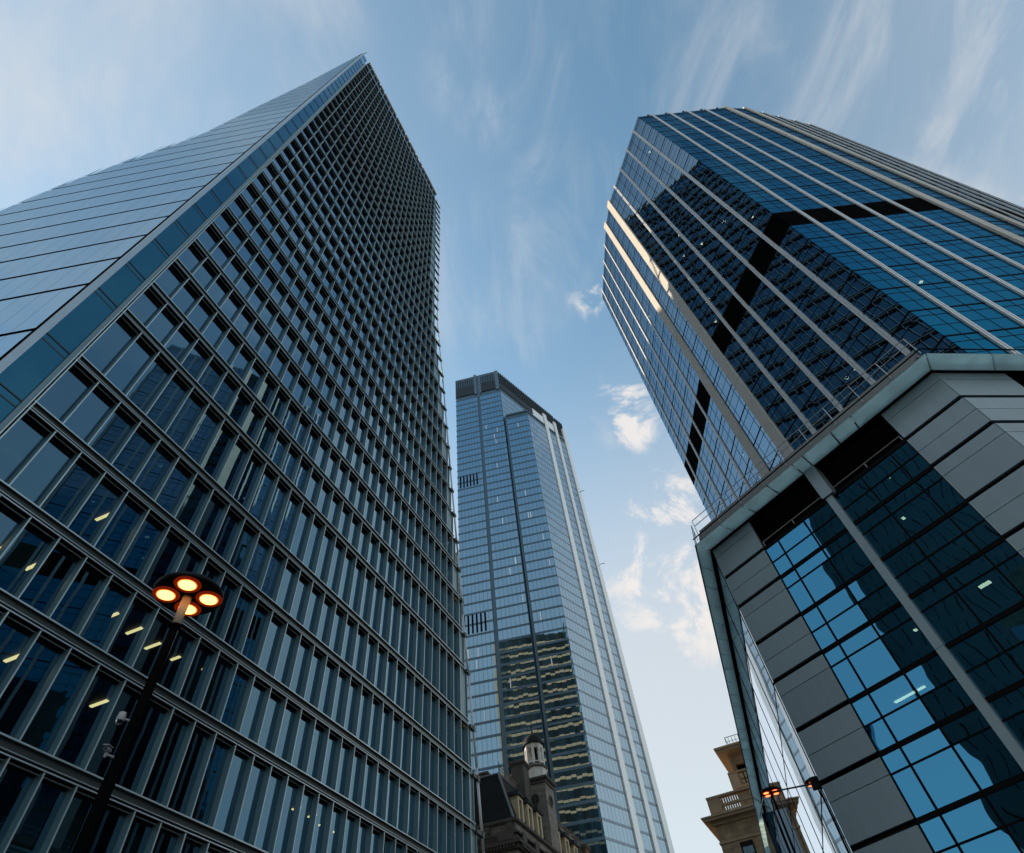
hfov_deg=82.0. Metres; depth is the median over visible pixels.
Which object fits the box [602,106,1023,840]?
office tower
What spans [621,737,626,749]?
side window
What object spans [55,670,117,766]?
window
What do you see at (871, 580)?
window
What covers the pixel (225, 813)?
window
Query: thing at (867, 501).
window
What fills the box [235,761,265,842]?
window
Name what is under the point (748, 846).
window frame
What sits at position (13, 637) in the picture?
window
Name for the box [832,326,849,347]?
window
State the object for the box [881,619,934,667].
window
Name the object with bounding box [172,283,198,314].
window
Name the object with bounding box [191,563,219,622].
window
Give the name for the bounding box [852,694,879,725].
window
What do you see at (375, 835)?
window
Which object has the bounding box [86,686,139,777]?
window
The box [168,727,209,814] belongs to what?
window
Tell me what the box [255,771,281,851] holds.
window
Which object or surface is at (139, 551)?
window
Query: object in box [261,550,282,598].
window
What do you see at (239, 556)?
window
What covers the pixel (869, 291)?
window
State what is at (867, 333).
window
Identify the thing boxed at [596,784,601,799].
side window
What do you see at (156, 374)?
window
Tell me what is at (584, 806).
window
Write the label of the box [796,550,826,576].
window
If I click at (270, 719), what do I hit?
window
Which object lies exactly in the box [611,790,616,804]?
side window
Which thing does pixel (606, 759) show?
side window
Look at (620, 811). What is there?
side window
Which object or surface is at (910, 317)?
window
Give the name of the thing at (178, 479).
window
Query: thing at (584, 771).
window
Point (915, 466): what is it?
window
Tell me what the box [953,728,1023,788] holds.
window
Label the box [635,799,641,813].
side window
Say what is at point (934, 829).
window
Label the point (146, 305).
window
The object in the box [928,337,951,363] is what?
window
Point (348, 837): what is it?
window
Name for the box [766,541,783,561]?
window
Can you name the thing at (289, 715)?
window
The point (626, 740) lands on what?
side window
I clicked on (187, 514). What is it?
window
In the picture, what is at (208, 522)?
window
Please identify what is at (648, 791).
side window
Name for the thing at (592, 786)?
window
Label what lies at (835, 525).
window
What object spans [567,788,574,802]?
window
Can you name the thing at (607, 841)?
side window
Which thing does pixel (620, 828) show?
side window
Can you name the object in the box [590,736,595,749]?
side window
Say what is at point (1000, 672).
window
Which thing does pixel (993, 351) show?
window
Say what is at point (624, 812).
side window
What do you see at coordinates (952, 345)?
window
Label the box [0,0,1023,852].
sky
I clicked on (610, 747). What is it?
side window
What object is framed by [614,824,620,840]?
side window
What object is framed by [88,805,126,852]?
window
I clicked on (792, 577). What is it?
window
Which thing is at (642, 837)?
side window
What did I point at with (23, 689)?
window
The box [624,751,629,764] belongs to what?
side window
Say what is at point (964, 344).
window
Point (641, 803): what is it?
side window
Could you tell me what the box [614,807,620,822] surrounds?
side window
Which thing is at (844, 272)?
window
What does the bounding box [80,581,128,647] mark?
window
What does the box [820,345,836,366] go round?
window
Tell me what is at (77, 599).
window
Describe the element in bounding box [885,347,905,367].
window
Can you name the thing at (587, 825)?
window
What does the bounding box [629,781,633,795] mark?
side window
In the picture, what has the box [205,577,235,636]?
window
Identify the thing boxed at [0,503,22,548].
window
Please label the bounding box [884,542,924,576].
window
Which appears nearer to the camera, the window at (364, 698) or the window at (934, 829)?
the window at (934, 829)
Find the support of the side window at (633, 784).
in the skyscraper
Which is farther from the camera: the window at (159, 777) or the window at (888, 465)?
the window at (159, 777)
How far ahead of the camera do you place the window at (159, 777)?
31.14 m
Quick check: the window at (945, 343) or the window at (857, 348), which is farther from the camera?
the window at (857, 348)
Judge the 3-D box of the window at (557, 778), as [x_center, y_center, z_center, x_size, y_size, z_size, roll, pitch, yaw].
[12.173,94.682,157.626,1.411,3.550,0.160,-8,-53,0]
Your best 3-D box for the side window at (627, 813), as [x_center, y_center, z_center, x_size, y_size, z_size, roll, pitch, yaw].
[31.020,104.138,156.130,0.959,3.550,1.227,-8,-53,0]
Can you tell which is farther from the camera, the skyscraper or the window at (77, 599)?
the skyscraper
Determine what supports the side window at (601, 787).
in the skyscraper
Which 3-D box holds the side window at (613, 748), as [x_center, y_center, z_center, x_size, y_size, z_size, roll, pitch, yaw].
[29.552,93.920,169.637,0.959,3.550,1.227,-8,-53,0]
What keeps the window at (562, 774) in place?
in the skyscraper
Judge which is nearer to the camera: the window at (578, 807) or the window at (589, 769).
the window at (578, 807)
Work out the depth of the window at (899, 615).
23.76 m
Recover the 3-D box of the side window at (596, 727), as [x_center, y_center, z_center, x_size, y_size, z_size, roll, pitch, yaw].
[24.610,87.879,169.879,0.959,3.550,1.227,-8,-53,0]
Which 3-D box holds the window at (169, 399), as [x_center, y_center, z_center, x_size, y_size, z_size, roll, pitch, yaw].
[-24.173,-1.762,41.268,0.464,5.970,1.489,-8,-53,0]
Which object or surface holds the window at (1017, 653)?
in the podium building at (863, 577)
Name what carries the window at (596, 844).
in the skyscraper
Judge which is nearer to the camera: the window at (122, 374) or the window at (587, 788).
the window at (122, 374)
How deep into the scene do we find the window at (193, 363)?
45.76 m
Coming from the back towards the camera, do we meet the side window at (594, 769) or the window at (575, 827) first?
the side window at (594, 769)
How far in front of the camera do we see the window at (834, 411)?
48.09 m
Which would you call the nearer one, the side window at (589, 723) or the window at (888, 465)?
the window at (888, 465)
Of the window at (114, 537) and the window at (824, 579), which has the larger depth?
the window at (114, 537)
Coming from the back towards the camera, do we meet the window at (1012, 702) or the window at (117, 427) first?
the window at (117, 427)
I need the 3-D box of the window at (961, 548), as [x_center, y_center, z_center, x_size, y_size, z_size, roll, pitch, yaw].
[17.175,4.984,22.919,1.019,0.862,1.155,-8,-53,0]
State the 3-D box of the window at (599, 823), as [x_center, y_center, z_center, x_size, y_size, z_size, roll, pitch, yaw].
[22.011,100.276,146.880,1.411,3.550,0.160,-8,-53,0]
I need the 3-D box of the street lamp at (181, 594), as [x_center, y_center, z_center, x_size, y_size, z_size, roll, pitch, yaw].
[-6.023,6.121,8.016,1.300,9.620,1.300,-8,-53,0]
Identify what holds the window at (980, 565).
in the podium building at (863, 577)
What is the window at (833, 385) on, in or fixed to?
in the office tower at (772, 284)
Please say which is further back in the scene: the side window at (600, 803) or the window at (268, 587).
the side window at (600, 803)
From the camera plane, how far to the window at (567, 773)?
157.42 m
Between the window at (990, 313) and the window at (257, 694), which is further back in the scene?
the window at (990, 313)
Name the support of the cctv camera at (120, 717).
attached to the street lamp at (181, 594)
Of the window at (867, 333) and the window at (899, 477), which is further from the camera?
the window at (867, 333)
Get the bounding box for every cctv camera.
[103,744,113,757]
[115,711,129,724]
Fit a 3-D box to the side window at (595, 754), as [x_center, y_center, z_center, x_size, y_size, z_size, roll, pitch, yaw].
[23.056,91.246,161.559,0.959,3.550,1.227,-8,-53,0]
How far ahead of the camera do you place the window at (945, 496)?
24.07 m
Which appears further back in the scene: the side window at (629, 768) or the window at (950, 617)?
the side window at (629, 768)
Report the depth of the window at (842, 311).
48.45 m
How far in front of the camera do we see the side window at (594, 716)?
211.03 m
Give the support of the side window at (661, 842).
in the skyscraper
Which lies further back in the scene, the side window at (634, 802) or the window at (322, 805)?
the side window at (634, 802)
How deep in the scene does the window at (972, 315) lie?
40.84 m
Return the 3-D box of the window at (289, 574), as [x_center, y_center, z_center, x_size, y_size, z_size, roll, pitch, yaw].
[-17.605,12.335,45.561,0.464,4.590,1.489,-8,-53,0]
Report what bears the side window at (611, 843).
in the skyscraper
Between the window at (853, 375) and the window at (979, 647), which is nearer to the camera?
the window at (979, 647)
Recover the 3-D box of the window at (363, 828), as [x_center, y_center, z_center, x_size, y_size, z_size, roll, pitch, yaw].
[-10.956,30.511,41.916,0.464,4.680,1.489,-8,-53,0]
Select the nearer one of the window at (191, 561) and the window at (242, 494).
the window at (191, 561)
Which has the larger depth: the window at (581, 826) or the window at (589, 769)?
the window at (589, 769)
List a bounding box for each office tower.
[0,53,484,852]
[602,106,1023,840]
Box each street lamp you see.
[71,571,223,852]
[760,777,818,852]
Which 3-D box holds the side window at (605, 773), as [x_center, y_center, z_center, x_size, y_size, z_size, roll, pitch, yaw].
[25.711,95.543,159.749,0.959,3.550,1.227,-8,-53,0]
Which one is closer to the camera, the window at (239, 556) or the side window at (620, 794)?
the window at (239, 556)
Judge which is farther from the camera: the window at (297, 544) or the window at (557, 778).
the window at (557, 778)
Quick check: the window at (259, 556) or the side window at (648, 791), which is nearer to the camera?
the window at (259, 556)
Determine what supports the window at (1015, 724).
in the podium building at (863, 577)
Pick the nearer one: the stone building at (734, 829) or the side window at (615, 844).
the stone building at (734, 829)
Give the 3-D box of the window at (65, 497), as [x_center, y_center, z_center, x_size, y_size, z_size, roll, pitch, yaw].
[-23.933,3.422,31.868,0.464,4.660,1.489,-8,-53,0]
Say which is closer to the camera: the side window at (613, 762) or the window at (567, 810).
the window at (567, 810)
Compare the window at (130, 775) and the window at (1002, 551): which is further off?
the window at (130, 775)
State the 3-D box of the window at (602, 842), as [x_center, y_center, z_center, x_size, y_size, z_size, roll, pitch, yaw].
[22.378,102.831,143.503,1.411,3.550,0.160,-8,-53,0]
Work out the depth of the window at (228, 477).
45.22 m
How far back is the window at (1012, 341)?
37.93 m
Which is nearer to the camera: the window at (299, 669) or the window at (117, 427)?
the window at (117, 427)
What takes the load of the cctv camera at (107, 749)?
attached to the street lamp at (181, 594)
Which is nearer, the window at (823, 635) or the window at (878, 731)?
the window at (878, 731)
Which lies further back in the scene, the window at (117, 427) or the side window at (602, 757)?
the side window at (602, 757)
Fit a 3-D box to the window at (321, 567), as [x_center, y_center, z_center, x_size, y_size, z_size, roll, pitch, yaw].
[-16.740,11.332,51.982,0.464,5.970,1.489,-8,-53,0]
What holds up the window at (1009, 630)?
in the podium building at (863, 577)
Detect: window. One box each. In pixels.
[0,414,48,481]
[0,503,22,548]
[0,523,51,594]
[0,617,32,683]
[0,636,62,736]
[0,764,34,842]
[5,778,67,852]
[10,437,74,503]
[19,543,79,613]
[21,654,91,751]
[37,365,91,419]
[40,458,98,524]
[48,792,93,852]
[51,563,104,631]
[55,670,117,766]
[64,387,113,440]
[68,478,121,542]
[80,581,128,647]
[83,317,135,372]
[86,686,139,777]
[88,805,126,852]
[89,407,134,460]
[95,497,142,561]
[106,338,153,392]
[107,598,151,663]
[112,427,154,479]
[116,701,166,791]
[120,515,163,577]
[127,357,171,411]
[128,289,161,324]
[133,614,170,676]
[134,445,173,496]
[142,714,188,803]
[143,531,183,588]
[147,308,177,343]
[147,375,187,428]
[155,265,183,296]
[156,462,190,513]
[157,629,193,692]
[165,326,193,361]
[166,392,203,446]
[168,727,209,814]
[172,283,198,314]
[175,479,207,529]
[177,547,201,572]
[180,643,213,704]
[182,344,207,378]
[184,408,218,462]
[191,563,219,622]
[192,739,228,824]
[194,494,224,544]
[198,360,222,394]
[201,425,233,477]
[201,656,231,717]
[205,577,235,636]
[212,510,239,558]
[214,750,247,833]
[218,440,247,493]
[221,669,248,728]
[224,591,251,649]
[229,524,254,572]
[234,454,261,507]
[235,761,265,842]
[240,681,264,739]
[242,604,267,661]
[246,538,268,585]
[249,468,273,520]
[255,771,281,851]
[258,693,280,750]
[259,616,281,673]
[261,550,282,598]
[263,482,286,533]
[274,780,297,852]
[275,628,295,684]
[275,704,295,760]
[276,563,295,610]
[277,495,298,546]
[290,575,307,621]
[290,640,309,694]
[291,507,309,558]
[292,714,309,769]
[293,790,312,852]
[303,519,321,569]
[304,587,319,632]
[305,651,321,704]
[307,724,323,778]
[311,798,327,852]
[315,530,331,580]
[319,661,333,714]
[322,733,336,786]
[327,807,340,852]
[332,671,345,723]
[336,742,349,795]
[343,815,354,852]
[345,681,357,732]
[349,751,361,802]
[357,690,367,740]
[357,822,366,852]
[362,760,372,810]
[371,830,378,852]
[456,392,590,778]
[500,392,651,787]
[554,773,560,787]
[556,790,562,804]
[559,772,566,786]
[559,808,565,823]
[562,789,568,803]
[564,807,571,822]
[565,771,571,784]
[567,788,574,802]
[567,826,574,839]
[570,770,577,783]
[570,806,577,821]
[573,787,579,801]
[573,825,580,839]
[576,769,582,782]
[576,805,582,820]
[579,786,585,800]
[579,823,586,839]
[581,768,588,781]
[582,804,588,819]
[584,720,588,732]
[584,785,591,799]
[584,822,591,838]
[586,734,591,748]
[587,721,592,734]
[587,766,593,780]
[587,803,594,818]
[588,842,594,852]
[589,750,594,764]
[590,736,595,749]
[590,784,596,798]
[590,821,597,837]
[591,723,595,735]
[592,766,597,781]
[593,752,598,765]
[593,801,600,817]
[594,724,599,737]
[594,738,599,751]
[594,841,600,852]
[596,768,601,782]
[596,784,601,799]
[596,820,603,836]
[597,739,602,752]
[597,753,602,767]
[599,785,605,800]
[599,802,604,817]
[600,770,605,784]
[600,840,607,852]
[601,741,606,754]
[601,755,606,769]
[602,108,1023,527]
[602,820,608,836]
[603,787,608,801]
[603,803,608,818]
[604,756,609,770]
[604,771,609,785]
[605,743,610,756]
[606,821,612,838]
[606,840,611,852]
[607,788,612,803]
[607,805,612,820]
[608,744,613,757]
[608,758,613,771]
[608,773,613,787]
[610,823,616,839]
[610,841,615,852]
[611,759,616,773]
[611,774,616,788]
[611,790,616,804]
[611,806,616,821]
[612,746,617,759]
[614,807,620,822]
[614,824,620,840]
[614,842,618,852]
[615,761,620,774]
[615,776,620,790]
[615,791,620,806]
[618,777,624,791]
[618,792,624,807]
[618,809,624,824]
[618,826,624,841]
[618,844,622,852]
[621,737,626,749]
[622,794,627,808]
[622,810,628,825]
[622,827,628,843]
[624,738,630,751]
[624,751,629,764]
[626,811,631,826]
[626,828,632,844]
[627,766,633,780]
[628,753,633,765]
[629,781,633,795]
[630,830,635,845]
[631,768,637,781]
[631,782,637,796]
[632,798,637,812]
[635,784,641,798]
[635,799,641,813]
[636,815,641,830]
[639,800,645,815]
[639,816,645,831]
[640,833,645,848]
[643,818,649,832]
[643,834,649,849]
[646,788,652,802]
[647,835,653,851]
[650,790,655,803]
[651,805,656,819]
[654,806,659,820]
[655,822,660,836]
[658,823,664,838]
[659,840,664,852]
[663,841,668,852]
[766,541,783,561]
[774,555,791,574]
[779,522,809,551]
[782,570,798,586]
[787,535,818,564]
[788,581,812,611]
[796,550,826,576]
[801,243,819,268]
[802,561,842,601]
[803,607,824,630]
[804,503,835,531]
[809,248,827,274]
[813,516,844,544]
[813,625,835,648]
[818,587,855,620]
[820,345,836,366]
[822,258,841,285]
[823,402,838,420]
[823,531,854,556]
[824,645,844,665]
[825,374,842,395]
[828,604,867,639]
[830,265,851,292]
[830,541,871,581]
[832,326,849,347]
[832,659,864,697]
[833,303,849,323]
[834,383,851,405]
[835,359,852,380]
[835,478,868,507]
[840,625,877,655]
[842,311,858,331]
[844,275,866,304]
[844,368,861,389]
[845,491,879,520]
[847,339,865,362]
[847,567,885,600]
[849,639,899,688]
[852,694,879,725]
[853,283,877,312]
[856,506,889,532]
[857,324,875,346]
[857,348,875,371]
[859,584,898,618]
[861,455,898,487]
[864,516,908,556]
[865,719,895,750]
[867,333,886,355]
[869,675,917,715]
[870,295,895,326]
[872,468,910,500]
[873,605,910,635]
[874,365,889,380]
[880,303,907,335]
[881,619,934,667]
[882,748,908,772]
[884,482,922,512]
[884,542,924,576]
[884,699,934,740]
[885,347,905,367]
[891,442,916,464]
[892,767,934,817]
[893,313,915,341]
[893,492,943,536]
[897,559,939,593]
[900,317,928,350]
[901,728,948,762]
[903,454,929,477]
[905,654,954,695]
[912,326,941,355]
[912,579,952,610]
[913,747,978,808]
[914,518,961,555]
[917,469,940,489]
[919,816,954,851]
[922,679,973,721]
[923,593,979,643]
[926,479,963,512]
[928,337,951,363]
[928,535,978,573]
[941,709,989,743]
[942,797,1001,842]
[942,847,959,852]
[945,343,966,353]
[946,555,992,589]
[949,628,1002,670]
[950,504,982,531]
[953,341,985,352]
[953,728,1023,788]
[957,569,1022,621]
[958,310,985,320]
[959,828,1019,852]
[966,521,1000,548]
[968,653,1023,696]
[969,351,993,362]
[972,319,1001,329]
[973,339,1002,348]
[975,308,1006,318]
[984,541,1016,564]
[986,780,1023,823]
[987,606,1023,649]
[989,317,1021,327]
[989,350,1009,353]
[990,685,1023,718]
[997,336,1023,347]
[997,554,1023,594]
[1004,712,1023,746]
[1007,820,1023,852]
[1008,643,1023,671]
[1015,334,1023,340]
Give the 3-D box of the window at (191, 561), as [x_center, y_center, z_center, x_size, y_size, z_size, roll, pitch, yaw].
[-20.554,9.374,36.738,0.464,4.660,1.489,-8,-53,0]
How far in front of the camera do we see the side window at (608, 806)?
152.15 m
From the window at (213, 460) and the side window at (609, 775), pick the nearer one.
the window at (213, 460)
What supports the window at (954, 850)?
in the podium building at (863, 577)
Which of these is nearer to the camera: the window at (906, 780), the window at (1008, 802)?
the window at (1008, 802)
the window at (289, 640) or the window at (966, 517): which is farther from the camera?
the window at (289, 640)
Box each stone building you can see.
[474,719,590,852]
[701,734,764,852]
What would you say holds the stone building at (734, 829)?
on the ground
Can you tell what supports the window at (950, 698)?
in the podium building at (863, 577)
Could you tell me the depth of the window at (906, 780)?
20.81 m
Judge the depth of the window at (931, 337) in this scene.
40.17 m
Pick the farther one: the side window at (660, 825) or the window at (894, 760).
the side window at (660, 825)
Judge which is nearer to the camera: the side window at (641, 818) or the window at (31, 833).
the window at (31, 833)
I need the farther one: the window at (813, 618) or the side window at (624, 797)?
the side window at (624, 797)
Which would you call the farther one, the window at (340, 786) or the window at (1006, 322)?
the window at (340, 786)
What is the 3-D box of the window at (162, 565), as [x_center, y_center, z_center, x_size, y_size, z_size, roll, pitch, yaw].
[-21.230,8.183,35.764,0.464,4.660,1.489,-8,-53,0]
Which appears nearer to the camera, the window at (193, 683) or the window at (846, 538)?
the window at (846, 538)
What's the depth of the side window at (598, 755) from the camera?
162.32 m
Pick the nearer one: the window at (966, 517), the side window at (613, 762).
the window at (966, 517)
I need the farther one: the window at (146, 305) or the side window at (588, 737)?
the side window at (588, 737)
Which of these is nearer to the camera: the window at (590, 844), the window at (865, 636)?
the window at (865, 636)
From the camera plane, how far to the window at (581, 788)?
153.87 m
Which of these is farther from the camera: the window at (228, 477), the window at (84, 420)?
the window at (228, 477)
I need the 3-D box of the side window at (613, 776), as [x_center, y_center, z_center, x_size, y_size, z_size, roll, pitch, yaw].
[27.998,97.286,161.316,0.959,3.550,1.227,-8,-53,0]
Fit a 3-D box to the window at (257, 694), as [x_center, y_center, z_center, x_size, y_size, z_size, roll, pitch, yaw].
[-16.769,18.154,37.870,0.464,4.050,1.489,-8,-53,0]
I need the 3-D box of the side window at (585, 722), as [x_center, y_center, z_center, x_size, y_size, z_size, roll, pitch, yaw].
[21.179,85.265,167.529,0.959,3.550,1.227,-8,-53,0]
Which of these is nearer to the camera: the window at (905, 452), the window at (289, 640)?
the window at (905, 452)
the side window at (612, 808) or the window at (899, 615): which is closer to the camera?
the window at (899, 615)
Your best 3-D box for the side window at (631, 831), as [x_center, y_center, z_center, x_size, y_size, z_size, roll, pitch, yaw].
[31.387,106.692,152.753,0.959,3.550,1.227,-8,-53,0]
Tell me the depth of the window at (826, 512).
28.33 m
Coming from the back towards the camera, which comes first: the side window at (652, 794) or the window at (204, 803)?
the side window at (652, 794)
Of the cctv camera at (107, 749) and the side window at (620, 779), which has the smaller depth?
the cctv camera at (107, 749)
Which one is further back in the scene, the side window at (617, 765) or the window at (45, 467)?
the side window at (617, 765)
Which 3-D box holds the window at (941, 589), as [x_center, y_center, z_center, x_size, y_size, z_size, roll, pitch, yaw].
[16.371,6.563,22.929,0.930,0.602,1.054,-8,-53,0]
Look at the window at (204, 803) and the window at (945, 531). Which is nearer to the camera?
the window at (945, 531)
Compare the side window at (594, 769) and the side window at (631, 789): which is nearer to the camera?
the side window at (594, 769)
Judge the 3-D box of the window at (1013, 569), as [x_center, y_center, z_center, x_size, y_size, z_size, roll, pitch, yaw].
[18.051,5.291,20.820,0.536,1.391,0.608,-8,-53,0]
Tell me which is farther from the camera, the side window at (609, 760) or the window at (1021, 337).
the side window at (609, 760)
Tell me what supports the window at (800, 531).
in the podium building at (863, 577)
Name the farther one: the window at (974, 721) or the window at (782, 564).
the window at (782, 564)
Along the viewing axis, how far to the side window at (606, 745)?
168.02 m
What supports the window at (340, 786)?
in the office tower at (218, 353)
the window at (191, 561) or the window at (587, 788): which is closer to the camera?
the window at (191, 561)
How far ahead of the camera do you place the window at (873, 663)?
23.64 m
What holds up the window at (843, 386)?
in the office tower at (772, 284)
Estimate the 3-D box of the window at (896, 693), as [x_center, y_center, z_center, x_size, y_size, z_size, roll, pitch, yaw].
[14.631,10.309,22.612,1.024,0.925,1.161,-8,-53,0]
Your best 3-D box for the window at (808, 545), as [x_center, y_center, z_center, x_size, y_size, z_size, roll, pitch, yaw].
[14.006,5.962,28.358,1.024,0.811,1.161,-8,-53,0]
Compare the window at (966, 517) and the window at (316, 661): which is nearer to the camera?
the window at (966, 517)
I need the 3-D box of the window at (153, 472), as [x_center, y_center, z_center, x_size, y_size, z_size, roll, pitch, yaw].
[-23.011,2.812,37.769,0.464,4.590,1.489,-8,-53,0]
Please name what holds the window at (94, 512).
in the office tower at (218, 353)
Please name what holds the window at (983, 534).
in the podium building at (863, 577)
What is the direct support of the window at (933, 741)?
in the podium building at (863, 577)
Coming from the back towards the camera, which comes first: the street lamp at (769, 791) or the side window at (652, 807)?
the side window at (652, 807)
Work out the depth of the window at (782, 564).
28.92 m
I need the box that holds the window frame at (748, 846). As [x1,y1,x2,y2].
[739,839,756,852]
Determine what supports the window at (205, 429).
in the office tower at (218, 353)
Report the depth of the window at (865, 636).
24.48 m
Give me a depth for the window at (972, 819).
19.24 m
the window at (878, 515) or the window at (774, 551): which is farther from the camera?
the window at (774, 551)
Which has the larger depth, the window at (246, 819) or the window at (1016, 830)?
the window at (246, 819)
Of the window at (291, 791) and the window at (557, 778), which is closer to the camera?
the window at (291, 791)
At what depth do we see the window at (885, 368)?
43.63 m
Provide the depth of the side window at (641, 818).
158.98 m
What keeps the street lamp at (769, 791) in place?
on the ground
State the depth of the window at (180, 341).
44.79 m
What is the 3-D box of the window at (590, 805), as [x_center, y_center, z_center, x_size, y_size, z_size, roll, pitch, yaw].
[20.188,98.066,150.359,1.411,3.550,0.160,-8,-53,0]
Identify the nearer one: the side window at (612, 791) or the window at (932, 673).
the window at (932, 673)
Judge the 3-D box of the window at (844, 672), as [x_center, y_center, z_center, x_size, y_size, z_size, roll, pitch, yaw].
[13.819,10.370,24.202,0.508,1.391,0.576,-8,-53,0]
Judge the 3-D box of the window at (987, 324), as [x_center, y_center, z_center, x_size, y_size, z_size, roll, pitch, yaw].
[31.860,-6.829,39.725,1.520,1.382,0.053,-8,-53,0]
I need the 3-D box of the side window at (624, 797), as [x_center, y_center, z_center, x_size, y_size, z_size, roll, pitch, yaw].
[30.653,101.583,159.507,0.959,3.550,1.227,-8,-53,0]
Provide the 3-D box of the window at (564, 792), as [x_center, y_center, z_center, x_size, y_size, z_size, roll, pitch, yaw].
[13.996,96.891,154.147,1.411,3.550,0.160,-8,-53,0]
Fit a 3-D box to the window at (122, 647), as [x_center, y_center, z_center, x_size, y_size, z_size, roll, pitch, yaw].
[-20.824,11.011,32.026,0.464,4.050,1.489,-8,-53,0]
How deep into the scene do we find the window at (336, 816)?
40.65 m
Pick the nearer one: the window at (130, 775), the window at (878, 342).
the window at (130, 775)
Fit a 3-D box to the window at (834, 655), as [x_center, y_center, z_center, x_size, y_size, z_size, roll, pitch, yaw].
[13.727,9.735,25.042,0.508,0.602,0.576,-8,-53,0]
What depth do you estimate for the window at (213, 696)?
35.95 m
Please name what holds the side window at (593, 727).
in the skyscraper
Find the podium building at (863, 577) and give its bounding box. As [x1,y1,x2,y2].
[691,339,1023,852]
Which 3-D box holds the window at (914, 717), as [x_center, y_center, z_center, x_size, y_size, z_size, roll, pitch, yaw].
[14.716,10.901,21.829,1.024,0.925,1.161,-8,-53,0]
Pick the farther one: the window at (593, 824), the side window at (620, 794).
the side window at (620, 794)
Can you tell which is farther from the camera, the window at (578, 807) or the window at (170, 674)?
the window at (578, 807)
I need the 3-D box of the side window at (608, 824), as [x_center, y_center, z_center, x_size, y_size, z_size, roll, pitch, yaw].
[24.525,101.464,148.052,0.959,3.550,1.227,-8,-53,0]
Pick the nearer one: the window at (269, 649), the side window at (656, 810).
the window at (269, 649)
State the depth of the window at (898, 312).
43.18 m
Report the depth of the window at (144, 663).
32.95 m
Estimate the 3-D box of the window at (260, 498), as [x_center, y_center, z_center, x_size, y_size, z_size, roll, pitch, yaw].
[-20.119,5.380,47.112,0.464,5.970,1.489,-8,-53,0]
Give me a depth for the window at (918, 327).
41.33 m
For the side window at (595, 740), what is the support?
in the skyscraper
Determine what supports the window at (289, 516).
in the office tower at (218, 353)
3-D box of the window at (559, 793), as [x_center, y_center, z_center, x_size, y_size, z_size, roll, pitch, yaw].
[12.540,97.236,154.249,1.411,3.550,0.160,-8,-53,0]
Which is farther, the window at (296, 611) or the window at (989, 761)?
the window at (296, 611)
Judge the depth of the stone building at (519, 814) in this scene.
81.39 m
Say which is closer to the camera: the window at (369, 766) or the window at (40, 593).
the window at (40, 593)
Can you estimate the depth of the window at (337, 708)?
46.61 m
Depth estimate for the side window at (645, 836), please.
155.66 m
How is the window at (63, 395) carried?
in the office tower at (218, 353)
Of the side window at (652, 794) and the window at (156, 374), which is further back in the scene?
the side window at (652, 794)
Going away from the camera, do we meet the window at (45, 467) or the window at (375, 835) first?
the window at (45, 467)
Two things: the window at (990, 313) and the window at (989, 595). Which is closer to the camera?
the window at (989, 595)
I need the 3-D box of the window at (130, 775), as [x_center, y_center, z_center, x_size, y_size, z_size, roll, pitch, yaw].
[-19.065,16.226,30.228,0.464,4.680,1.489,-8,-53,0]
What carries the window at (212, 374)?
in the office tower at (218, 353)
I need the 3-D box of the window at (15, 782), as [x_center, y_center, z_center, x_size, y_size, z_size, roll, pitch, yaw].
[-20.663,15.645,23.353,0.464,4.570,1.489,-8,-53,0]
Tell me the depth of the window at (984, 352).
37.17 m
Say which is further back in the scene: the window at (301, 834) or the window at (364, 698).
the window at (364, 698)
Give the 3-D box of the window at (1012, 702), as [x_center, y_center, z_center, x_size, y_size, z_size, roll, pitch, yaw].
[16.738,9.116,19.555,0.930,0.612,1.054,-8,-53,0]
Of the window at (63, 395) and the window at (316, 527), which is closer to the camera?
the window at (63, 395)
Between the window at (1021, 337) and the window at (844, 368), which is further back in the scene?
the window at (844, 368)
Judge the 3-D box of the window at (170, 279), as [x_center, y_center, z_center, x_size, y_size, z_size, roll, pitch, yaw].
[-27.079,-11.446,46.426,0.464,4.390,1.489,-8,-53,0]
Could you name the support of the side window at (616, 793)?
in the skyscraper
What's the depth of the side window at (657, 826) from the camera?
162.52 m
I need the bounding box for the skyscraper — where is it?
[455,370,674,852]
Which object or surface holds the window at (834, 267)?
in the office tower at (772, 284)
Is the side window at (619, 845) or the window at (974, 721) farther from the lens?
the side window at (619, 845)
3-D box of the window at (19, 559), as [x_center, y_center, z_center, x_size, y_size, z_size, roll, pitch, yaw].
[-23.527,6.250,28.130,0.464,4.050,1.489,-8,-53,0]
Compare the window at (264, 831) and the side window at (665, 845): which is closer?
the window at (264, 831)
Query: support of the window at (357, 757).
in the office tower at (218, 353)
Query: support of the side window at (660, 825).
in the skyscraper
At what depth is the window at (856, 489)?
27.50 m

